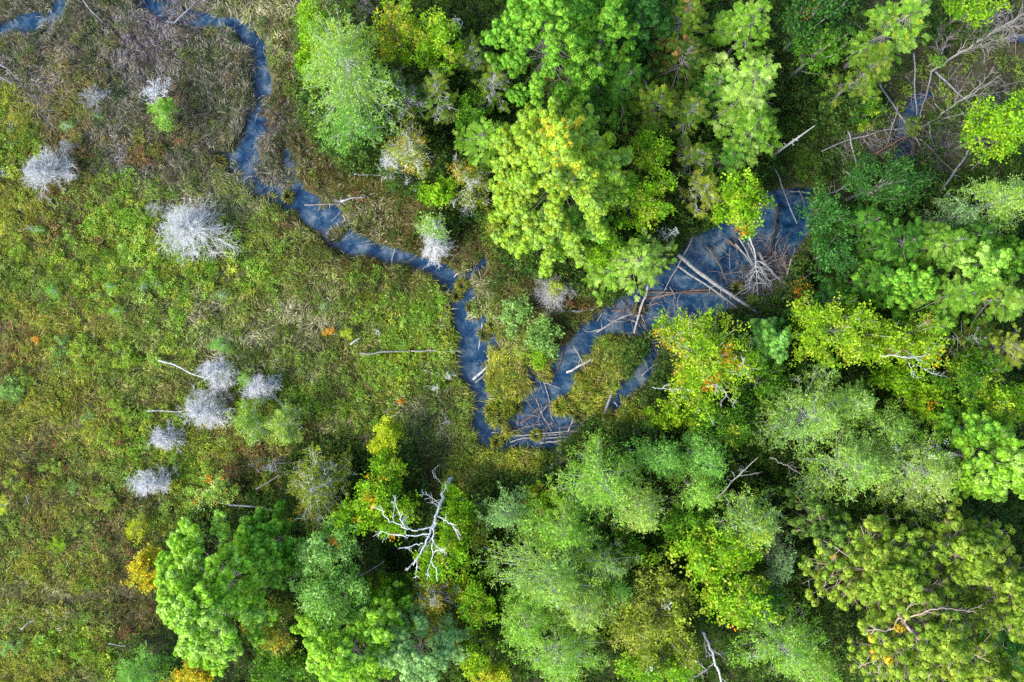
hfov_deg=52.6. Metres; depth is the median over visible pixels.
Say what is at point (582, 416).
sedge tussock
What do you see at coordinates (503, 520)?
larch tree
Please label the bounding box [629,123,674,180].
leafy tree
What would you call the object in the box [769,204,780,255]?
fallen log
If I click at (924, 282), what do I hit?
pine tree
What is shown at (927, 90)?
fallen log
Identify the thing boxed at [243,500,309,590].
pine tree
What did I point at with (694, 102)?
cedar tree
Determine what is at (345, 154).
sapling
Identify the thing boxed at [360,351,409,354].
fallen log
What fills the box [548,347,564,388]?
fallen log
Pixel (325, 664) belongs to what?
pine tree
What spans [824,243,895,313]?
conifer tree
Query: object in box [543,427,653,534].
larch tree
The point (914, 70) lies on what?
fallen log
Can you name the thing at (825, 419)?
larch tree
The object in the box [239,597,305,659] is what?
leafy tree
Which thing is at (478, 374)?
fallen log
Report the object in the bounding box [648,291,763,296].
fallen log
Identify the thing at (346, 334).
marsh plant
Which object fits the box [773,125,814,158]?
dead tree trunk
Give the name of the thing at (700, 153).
cedar tree
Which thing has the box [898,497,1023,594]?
pine tree
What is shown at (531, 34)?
pine tree
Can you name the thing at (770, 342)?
pine tree
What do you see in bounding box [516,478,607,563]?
larch tree
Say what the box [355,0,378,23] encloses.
dead bush
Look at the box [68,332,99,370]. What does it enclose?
shrub clump
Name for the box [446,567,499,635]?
maple tree
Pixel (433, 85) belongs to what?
cedar tree
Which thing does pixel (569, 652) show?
larch tree
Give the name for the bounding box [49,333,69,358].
shrub clump
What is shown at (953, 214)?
larch tree
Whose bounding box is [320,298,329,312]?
sapling
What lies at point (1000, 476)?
pine tree
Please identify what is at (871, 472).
larch tree
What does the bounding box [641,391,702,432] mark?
bush
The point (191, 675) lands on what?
bush
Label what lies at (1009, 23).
dead tree
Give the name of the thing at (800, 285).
bush
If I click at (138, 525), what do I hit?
sapling
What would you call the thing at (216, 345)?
sapling
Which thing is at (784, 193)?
fallen log
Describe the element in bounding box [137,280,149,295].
sapling
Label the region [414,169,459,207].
bush
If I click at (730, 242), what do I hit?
fallen log
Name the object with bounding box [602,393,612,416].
fallen log
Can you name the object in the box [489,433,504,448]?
sedge tussock
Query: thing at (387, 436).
young tree
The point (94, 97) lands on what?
dead bush
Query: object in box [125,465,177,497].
dead bush
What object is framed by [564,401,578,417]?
sedge tussock
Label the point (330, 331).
marsh plant
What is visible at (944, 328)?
conifer tree
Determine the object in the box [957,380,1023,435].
leafy tree
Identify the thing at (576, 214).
pine tree
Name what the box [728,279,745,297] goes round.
sedge tussock
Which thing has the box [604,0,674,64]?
pine tree
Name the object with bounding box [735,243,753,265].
fallen log
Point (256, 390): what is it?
dead bush
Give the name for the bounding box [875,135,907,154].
fallen log
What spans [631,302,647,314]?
sedge tussock
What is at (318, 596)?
leafy tree
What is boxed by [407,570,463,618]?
larch tree
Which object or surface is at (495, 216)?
pine tree
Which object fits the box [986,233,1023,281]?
pine tree
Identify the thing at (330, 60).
larch tree
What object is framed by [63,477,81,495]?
shrub clump
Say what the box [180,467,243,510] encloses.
bush
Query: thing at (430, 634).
larch tree
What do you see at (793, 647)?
larch tree
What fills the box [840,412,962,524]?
larch tree
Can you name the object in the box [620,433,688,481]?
larch tree
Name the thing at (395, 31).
leafy tree
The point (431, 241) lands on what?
dead bush
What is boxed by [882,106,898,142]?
fallen log
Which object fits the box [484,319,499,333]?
sedge tussock
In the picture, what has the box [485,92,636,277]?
pine tree
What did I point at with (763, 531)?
larch tree
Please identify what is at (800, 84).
undergrowth
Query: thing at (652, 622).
leafy tree
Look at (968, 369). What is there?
leafy tree
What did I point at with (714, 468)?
larch tree
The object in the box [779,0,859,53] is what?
leafy tree
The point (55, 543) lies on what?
shrub clump
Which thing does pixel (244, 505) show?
fallen log
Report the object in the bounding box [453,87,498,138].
leafy tree
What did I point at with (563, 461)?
fallen log
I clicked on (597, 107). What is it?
conifer tree
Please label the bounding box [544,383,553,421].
fallen log
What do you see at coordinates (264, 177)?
sedge tussock
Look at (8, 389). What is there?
shrub clump
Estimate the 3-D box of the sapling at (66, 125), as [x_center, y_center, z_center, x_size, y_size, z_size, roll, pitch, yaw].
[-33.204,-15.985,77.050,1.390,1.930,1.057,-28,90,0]
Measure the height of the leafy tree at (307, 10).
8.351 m
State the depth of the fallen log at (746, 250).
77.01 m
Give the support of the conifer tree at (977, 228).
on the ground at (236, 38)
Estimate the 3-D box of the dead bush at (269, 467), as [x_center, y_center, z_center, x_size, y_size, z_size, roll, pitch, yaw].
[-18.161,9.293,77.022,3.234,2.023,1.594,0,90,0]
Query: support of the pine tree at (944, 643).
on the ground at (236, 38)
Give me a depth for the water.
78.12 m
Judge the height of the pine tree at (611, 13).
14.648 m
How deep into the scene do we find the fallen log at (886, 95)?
76.71 m
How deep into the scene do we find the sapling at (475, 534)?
73.86 m
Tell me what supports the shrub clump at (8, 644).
on the ground at (236, 38)
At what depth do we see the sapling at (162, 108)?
75.06 m
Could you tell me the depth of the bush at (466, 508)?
74.06 m
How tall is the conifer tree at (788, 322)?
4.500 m
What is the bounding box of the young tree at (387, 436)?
[366,414,403,462]
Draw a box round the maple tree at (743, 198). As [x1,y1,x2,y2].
[708,165,777,241]
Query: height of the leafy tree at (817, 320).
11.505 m
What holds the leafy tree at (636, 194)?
on the ground at (236, 38)
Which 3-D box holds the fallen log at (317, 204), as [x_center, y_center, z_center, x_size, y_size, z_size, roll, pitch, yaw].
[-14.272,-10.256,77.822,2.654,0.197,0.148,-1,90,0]
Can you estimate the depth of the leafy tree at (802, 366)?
74.58 m
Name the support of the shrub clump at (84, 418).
on the ground at (236, 38)
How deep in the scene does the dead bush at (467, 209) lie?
76.44 m
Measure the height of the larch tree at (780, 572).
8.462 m
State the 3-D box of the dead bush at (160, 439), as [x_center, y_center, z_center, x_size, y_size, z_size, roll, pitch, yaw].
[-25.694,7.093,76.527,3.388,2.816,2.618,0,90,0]
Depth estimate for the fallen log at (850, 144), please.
76.67 m
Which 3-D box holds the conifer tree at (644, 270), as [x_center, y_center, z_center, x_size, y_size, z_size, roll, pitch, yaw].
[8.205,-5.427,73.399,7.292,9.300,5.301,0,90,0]
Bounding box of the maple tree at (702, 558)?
[640,515,768,593]
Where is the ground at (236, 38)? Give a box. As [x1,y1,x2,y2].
[0,0,1023,681]
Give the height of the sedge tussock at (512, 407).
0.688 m
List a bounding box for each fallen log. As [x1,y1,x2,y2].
[0,64,18,80]
[147,406,213,411]
[158,360,207,379]
[174,2,196,22]
[213,501,286,512]
[256,471,283,489]
[304,203,334,205]
[334,196,365,207]
[359,561,383,578]
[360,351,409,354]
[411,350,461,351]
[472,366,487,379]
[510,430,560,442]
[512,420,544,431]
[512,431,577,436]
[536,399,554,424]
[540,439,565,443]
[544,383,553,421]
[546,454,580,470]
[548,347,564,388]
[559,308,594,312]
[566,358,592,372]
[596,301,661,332]
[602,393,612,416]
[633,284,648,332]
[646,289,710,299]
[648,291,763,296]
[665,237,692,288]
[677,253,762,317]
[677,265,743,312]
[705,246,727,284]
[727,239,747,256]
[734,276,788,296]
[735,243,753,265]
[739,238,754,265]
[742,236,772,297]
[747,242,780,314]
[758,252,793,298]
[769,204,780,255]
[774,167,796,223]
[781,259,791,304]
[822,119,903,151]
[827,181,849,196]
[837,130,856,162]
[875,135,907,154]
[879,83,905,123]
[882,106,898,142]
[906,53,916,115]
[919,139,951,169]
[920,69,931,114]
[923,129,945,162]
[935,71,977,110]
[938,136,976,193]
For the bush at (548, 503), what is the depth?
73.64 m
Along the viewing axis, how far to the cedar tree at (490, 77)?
72.89 m
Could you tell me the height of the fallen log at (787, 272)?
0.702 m
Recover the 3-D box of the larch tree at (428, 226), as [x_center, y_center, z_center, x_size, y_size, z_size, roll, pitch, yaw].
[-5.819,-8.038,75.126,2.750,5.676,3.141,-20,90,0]
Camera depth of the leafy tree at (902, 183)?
68.90 m
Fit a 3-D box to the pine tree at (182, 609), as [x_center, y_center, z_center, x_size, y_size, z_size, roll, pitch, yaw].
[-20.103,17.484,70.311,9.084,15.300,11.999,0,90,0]
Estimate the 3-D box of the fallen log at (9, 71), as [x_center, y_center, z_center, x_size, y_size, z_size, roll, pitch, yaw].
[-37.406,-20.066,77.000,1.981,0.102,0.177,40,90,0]
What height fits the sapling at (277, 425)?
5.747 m
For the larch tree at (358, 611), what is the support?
on the ground at (236, 38)
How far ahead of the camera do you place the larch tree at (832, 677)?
70.90 m
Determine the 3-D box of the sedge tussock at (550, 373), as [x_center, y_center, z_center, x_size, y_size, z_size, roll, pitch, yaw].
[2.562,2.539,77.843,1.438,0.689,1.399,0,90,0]
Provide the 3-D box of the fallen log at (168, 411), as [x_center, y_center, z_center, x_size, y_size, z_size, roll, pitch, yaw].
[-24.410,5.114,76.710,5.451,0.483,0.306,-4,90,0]
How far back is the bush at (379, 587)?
74.01 m
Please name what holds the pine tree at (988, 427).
on the ground at (236, 38)
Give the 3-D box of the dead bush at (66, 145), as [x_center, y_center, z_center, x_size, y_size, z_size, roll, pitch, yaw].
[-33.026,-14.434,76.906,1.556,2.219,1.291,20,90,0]
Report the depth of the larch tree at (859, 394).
69.51 m
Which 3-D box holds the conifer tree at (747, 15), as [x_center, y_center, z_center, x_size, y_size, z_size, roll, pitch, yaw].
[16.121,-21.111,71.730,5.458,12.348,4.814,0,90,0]
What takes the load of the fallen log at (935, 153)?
on the brushwood
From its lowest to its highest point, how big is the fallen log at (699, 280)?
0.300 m
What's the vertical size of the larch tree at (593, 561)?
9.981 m
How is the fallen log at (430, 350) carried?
on the ground at (236, 38)
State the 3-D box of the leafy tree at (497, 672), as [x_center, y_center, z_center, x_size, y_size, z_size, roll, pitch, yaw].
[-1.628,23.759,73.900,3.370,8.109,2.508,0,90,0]
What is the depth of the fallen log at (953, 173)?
76.37 m
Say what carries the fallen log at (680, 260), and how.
on the fallen log at (699, 272)
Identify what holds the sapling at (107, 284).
on the ground at (236, 38)
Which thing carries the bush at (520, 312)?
on the ground at (236, 38)
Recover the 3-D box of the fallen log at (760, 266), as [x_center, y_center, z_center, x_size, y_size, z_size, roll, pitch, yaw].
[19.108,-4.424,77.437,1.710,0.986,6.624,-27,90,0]
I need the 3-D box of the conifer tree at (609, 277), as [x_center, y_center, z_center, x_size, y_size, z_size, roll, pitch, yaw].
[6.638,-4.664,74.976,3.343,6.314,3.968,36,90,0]
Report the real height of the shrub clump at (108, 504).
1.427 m
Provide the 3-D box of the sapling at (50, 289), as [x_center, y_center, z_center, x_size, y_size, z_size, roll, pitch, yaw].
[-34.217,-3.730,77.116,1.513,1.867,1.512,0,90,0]
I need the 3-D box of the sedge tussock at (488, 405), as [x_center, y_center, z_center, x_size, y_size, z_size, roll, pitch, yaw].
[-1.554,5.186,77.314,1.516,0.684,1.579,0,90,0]
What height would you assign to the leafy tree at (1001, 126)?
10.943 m
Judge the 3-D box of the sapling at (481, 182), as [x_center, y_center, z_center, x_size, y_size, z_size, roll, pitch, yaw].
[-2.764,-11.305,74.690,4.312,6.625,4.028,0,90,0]
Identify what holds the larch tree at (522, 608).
on the ground at (236, 38)
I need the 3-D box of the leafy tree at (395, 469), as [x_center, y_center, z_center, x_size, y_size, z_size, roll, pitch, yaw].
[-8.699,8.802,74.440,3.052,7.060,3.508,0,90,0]
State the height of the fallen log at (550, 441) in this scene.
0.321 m
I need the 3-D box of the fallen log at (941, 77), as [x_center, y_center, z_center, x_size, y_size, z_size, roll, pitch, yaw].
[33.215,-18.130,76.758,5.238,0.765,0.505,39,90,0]
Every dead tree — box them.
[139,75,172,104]
[374,465,458,580]
[452,15,464,38]
[690,630,727,681]
[770,457,809,479]
[921,66,1009,129]
[929,0,1023,71]
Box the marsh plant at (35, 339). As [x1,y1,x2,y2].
[30,336,41,345]
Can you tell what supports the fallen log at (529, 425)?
on the ground at (236, 38)
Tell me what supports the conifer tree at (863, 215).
on the ground at (236, 38)
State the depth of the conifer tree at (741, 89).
67.57 m
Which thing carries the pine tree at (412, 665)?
on the ground at (236, 38)
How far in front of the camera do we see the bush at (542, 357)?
76.45 m
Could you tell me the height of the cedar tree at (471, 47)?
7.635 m
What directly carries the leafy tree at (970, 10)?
on the ground at (236, 38)
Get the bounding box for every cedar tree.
[387,62,429,132]
[414,64,462,124]
[451,30,487,73]
[471,60,509,116]
[544,68,591,99]
[621,58,686,138]
[648,30,714,100]
[649,0,713,54]
[658,86,710,148]
[669,136,719,181]
[670,167,723,220]
[798,275,849,323]
[819,44,893,113]
[938,315,994,361]
[958,321,1023,383]
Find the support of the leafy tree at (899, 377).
on the ground at (236, 38)
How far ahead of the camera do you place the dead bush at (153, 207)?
76.66 m
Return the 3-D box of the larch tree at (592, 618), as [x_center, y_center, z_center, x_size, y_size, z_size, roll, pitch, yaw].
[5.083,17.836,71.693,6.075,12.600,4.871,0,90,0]
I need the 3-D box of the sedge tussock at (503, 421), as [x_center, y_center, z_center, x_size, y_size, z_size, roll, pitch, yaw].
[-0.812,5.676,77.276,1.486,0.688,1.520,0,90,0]
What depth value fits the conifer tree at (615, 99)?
71.20 m
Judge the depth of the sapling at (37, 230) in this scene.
77.01 m
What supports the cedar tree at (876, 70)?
on the ground at (236, 38)
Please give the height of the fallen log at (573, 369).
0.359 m
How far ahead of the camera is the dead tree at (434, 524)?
70.35 m
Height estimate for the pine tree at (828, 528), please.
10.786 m
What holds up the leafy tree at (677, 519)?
on the ground at (236, 38)
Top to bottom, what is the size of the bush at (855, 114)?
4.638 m
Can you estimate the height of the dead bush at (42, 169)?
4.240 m
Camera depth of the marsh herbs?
77.22 m
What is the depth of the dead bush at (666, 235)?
74.78 m
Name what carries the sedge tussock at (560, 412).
on the ground at (236, 38)
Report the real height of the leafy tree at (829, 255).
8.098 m
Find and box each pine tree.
[153,508,282,677]
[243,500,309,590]
[290,606,408,681]
[354,580,415,646]
[364,593,482,681]
[480,0,606,108]
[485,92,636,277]
[488,165,550,253]
[524,197,619,262]
[565,0,640,90]
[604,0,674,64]
[736,316,793,367]
[785,484,855,564]
[798,513,942,631]
[846,565,993,681]
[851,251,940,325]
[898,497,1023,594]
[916,399,1001,448]
[917,404,1023,502]
[931,232,1013,300]
[952,633,1023,681]
[955,560,1023,656]
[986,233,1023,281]
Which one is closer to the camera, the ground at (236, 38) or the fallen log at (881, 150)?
the fallen log at (881, 150)
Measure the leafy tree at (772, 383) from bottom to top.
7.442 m
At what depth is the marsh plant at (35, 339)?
76.90 m
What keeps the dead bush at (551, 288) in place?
on the ground at (236, 38)
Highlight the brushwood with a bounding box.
[238,62,1023,446]
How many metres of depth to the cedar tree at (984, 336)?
71.77 m
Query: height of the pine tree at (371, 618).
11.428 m
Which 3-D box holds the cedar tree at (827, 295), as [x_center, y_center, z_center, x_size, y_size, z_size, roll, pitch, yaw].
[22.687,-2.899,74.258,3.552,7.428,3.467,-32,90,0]
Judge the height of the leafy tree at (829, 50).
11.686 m
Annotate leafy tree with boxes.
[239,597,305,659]
[249,644,320,681]
[285,557,372,630]
[289,513,365,578]
[292,0,332,45]
[327,471,420,546]
[365,0,418,66]
[367,443,409,488]
[394,5,441,72]
[409,505,475,589]
[423,5,465,76]
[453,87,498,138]
[454,631,497,679]
[466,658,511,681]
[556,218,628,271]
[582,555,705,681]
[599,523,647,567]
[605,170,689,239]
[614,640,702,681]
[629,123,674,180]
[649,304,761,423]
[655,502,720,542]
[682,391,759,458]
[730,358,793,419]
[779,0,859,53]
[783,290,903,371]
[786,22,856,85]
[791,355,845,396]
[793,182,864,238]
[808,224,863,281]
[840,145,938,213]
[856,310,958,377]
[867,362,929,399]
[889,372,951,426]
[925,345,1011,413]
[940,0,1012,29]
[955,87,1023,165]
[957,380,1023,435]
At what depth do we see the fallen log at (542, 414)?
78.01 m
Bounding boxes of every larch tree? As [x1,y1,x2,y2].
[285,441,356,539]
[296,0,412,152]
[314,95,404,153]
[340,590,379,621]
[380,118,438,181]
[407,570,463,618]
[410,602,463,646]
[411,207,451,244]
[467,481,536,537]
[470,523,608,617]
[490,568,560,650]
[495,610,610,681]
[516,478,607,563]
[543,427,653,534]
[545,560,627,639]
[570,531,645,583]
[589,471,671,538]
[597,568,635,611]
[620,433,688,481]
[657,429,736,486]
[666,453,723,515]
[703,457,788,552]
[726,594,828,681]
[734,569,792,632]
[747,354,854,459]
[757,519,797,594]
[775,632,842,681]
[779,402,906,508]
[819,377,879,428]
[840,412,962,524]
[848,390,920,461]
[912,189,981,233]
[943,171,1023,239]
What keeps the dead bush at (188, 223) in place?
on the ground at (236, 38)
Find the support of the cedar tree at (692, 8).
on the ground at (236, 38)
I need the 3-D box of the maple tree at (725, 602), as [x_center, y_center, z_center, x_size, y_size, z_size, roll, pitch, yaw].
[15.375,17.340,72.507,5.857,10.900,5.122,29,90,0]
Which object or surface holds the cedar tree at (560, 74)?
on the ground at (236, 38)
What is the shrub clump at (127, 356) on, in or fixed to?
on the ground at (236, 38)
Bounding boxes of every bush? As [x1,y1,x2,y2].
[20,144,77,202]
[59,140,79,154]
[77,84,111,113]
[120,543,161,595]
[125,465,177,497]
[145,198,172,216]
[146,420,187,453]
[154,192,240,266]
[159,656,219,681]
[177,382,237,429]
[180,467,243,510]
[194,350,241,395]
[236,373,283,403]
[250,457,285,472]
[294,38,325,92]
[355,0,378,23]
[361,570,403,599]
[376,150,413,180]
[388,570,417,613]
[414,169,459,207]
[419,221,457,267]
[440,480,480,534]
[458,200,474,221]
[497,289,535,339]
[519,479,569,517]
[524,312,565,361]
[528,347,548,371]
[530,275,576,317]
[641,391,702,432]
[657,226,679,244]
[790,276,814,301]
[841,92,871,124]
[848,99,887,132]
[904,114,924,138]
[926,50,947,67]
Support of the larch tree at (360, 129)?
on the ground at (236, 38)
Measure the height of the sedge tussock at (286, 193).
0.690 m
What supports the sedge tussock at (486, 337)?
in the water
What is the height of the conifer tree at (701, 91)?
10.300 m
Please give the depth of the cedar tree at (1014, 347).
70.84 m
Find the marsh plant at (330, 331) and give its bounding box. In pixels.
[321,327,334,334]
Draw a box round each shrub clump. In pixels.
[0,372,25,403]
[0,636,26,657]
[1,472,24,490]
[4,230,31,262]
[20,266,40,282]
[36,458,62,476]
[45,535,66,553]
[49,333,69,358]
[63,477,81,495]
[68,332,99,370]
[80,409,95,422]
[93,426,120,451]
[96,497,119,512]
[102,396,130,422]
[104,338,143,369]
[172,256,189,266]
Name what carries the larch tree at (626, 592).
on the ground at (236, 38)
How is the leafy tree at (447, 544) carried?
on the ground at (236, 38)
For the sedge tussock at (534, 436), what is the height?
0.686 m
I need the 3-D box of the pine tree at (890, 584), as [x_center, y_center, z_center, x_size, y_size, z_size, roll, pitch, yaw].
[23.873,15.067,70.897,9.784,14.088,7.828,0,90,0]
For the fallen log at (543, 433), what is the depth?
77.80 m
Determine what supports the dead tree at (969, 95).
on the ground at (236, 38)
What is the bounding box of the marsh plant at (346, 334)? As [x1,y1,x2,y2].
[339,328,353,338]
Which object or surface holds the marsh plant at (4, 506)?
on the ground at (236, 38)
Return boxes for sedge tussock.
[210,154,229,168]
[254,160,273,183]
[281,188,295,205]
[449,287,464,302]
[453,275,470,293]
[464,300,479,315]
[475,327,491,341]
[482,401,498,419]
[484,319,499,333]
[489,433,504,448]
[492,409,509,425]
[501,401,516,416]
[510,400,524,415]
[529,427,543,442]
[537,369,554,382]
[548,394,570,417]
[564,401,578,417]
[571,410,586,424]
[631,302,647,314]
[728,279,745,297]
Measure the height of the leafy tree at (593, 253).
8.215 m
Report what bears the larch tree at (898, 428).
on the ground at (236, 38)
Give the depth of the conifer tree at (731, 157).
72.31 m
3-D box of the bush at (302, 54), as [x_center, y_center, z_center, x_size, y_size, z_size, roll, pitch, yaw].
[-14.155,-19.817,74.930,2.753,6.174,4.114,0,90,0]
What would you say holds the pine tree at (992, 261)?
on the ground at (236, 38)
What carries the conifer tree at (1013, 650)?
on the ground at (236, 38)
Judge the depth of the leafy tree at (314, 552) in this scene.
70.80 m
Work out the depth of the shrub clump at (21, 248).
77.04 m
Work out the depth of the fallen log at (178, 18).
77.52 m
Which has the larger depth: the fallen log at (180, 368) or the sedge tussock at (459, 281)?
the sedge tussock at (459, 281)
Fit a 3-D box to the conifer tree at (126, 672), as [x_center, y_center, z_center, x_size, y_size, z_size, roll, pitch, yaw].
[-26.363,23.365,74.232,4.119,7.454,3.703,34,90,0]
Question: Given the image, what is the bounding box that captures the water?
[0,0,1023,450]
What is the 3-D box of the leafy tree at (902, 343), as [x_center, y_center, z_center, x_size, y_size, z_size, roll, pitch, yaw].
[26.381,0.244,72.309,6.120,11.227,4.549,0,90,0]
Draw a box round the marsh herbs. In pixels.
[0,0,1023,681]
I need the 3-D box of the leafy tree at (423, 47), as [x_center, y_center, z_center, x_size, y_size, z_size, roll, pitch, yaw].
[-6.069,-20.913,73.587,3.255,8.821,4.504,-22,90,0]
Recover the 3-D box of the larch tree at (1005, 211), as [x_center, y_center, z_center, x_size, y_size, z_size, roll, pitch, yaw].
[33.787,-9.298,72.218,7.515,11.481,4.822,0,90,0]
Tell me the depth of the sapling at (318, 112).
75.27 m
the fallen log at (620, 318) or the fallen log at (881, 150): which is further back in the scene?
the fallen log at (620, 318)
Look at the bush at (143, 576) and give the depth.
73.94 m
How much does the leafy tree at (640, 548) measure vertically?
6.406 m
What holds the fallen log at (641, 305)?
on the ground at (236, 38)
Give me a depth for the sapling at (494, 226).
74.41 m
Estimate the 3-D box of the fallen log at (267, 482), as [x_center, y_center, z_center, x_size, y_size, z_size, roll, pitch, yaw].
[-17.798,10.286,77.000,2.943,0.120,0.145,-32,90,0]
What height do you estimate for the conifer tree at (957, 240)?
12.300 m
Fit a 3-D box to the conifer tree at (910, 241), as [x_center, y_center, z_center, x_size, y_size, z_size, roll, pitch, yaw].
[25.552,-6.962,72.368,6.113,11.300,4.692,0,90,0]
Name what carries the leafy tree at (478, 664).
on the ground at (236, 38)
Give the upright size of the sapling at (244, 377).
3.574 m
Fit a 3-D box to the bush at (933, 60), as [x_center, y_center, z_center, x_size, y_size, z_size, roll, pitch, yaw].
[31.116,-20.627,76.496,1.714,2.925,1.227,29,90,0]
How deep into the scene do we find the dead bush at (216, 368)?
75.34 m
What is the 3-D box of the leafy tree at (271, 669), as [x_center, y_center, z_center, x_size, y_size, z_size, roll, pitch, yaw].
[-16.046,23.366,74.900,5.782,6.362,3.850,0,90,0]
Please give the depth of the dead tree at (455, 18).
73.67 m
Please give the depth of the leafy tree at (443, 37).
70.58 m
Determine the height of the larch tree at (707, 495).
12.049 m
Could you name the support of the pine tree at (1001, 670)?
on the ground at (236, 38)
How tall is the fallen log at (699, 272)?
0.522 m
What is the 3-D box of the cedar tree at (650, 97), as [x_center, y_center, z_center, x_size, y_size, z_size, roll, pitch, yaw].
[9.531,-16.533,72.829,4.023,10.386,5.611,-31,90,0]
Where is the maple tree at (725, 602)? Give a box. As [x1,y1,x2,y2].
[696,544,783,631]
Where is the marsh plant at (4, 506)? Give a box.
[0,492,11,515]
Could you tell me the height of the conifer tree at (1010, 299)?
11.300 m
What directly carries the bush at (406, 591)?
on the ground at (236, 38)
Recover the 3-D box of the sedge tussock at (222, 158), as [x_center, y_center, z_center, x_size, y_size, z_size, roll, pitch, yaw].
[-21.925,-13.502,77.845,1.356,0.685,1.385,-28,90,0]
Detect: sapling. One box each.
[28,226,47,236]
[42,281,61,299]
[59,120,76,130]
[91,113,105,122]
[102,281,119,294]
[108,304,127,318]
[123,512,150,544]
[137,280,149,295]
[144,96,181,133]
[207,335,236,356]
[213,290,229,303]
[223,393,280,449]
[237,364,254,390]
[260,399,308,445]
[303,103,329,130]
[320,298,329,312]
[337,144,363,165]
[445,158,492,211]
[457,500,496,558]
[479,204,510,247]
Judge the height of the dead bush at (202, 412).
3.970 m
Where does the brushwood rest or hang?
in the water
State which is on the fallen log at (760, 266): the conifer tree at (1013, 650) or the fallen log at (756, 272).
the fallen log at (756, 272)
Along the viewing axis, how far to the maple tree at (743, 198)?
70.80 m
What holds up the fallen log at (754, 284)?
on the fallen log at (760, 266)
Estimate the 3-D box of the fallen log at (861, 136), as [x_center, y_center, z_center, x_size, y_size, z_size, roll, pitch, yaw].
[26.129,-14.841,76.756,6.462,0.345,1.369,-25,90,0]
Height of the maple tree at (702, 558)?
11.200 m
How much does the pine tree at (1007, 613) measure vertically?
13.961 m
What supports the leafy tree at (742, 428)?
on the ground at (236, 38)
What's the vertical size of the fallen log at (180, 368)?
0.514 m
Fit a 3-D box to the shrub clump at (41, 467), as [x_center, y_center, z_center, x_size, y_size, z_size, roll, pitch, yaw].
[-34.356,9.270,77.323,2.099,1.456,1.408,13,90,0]
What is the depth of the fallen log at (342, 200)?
77.15 m
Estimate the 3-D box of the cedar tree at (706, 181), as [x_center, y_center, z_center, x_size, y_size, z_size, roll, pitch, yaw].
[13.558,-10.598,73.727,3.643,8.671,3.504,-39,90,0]
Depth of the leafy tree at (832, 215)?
72.42 m
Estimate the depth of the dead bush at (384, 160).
74.91 m
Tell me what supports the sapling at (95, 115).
on the ground at (236, 38)
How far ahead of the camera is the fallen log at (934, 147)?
76.91 m
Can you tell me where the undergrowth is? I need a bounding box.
[112,0,1022,681]
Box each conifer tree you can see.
[110,640,177,681]
[452,114,506,176]
[559,87,611,132]
[581,251,626,306]
[583,227,677,301]
[590,58,653,135]
[689,70,731,125]
[693,139,757,183]
[697,50,781,137]
[704,0,776,66]
[707,97,782,180]
[774,303,800,327]
[824,211,928,270]
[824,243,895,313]
[825,202,886,252]
[838,0,932,73]
[888,306,955,339]
[890,210,979,271]
[897,262,986,324]
[940,275,1023,329]
[942,218,994,259]
[973,620,1023,671]
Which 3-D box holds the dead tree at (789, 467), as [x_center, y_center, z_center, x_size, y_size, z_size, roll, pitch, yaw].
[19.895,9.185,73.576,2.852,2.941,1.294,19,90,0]
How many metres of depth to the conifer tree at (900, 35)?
67.58 m
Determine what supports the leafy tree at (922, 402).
on the ground at (236, 38)
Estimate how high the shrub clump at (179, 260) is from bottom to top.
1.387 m
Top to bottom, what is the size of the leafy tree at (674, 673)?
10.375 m
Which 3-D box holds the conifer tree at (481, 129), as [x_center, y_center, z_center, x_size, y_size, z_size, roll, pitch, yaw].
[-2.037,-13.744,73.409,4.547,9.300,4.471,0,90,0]
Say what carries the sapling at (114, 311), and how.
on the ground at (236, 38)
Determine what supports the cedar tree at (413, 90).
on the ground at (236, 38)
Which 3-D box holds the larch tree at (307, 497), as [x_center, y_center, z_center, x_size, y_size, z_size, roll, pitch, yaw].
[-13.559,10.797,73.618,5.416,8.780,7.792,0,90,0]
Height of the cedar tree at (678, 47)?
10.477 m
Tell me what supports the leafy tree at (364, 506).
on the ground at (236, 38)
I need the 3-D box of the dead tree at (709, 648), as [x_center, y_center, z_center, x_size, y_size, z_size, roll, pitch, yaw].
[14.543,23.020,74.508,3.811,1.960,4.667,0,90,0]
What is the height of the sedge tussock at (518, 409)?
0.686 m
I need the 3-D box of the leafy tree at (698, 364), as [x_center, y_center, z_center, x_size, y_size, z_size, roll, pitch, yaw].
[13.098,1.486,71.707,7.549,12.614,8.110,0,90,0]
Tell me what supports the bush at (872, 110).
on the ground at (236, 38)
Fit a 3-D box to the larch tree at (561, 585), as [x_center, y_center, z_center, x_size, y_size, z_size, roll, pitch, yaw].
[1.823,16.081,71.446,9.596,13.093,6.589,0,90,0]
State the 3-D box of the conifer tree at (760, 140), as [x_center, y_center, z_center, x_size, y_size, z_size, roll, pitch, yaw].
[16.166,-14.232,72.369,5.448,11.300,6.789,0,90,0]
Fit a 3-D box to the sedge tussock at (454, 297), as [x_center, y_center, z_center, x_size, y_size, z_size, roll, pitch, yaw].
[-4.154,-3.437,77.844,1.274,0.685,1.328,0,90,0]
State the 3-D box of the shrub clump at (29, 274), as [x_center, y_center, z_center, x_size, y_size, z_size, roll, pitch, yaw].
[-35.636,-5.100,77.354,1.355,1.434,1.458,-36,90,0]
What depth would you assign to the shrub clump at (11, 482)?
76.98 m
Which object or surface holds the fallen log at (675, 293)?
on the ground at (236, 38)
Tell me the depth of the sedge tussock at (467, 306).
77.28 m

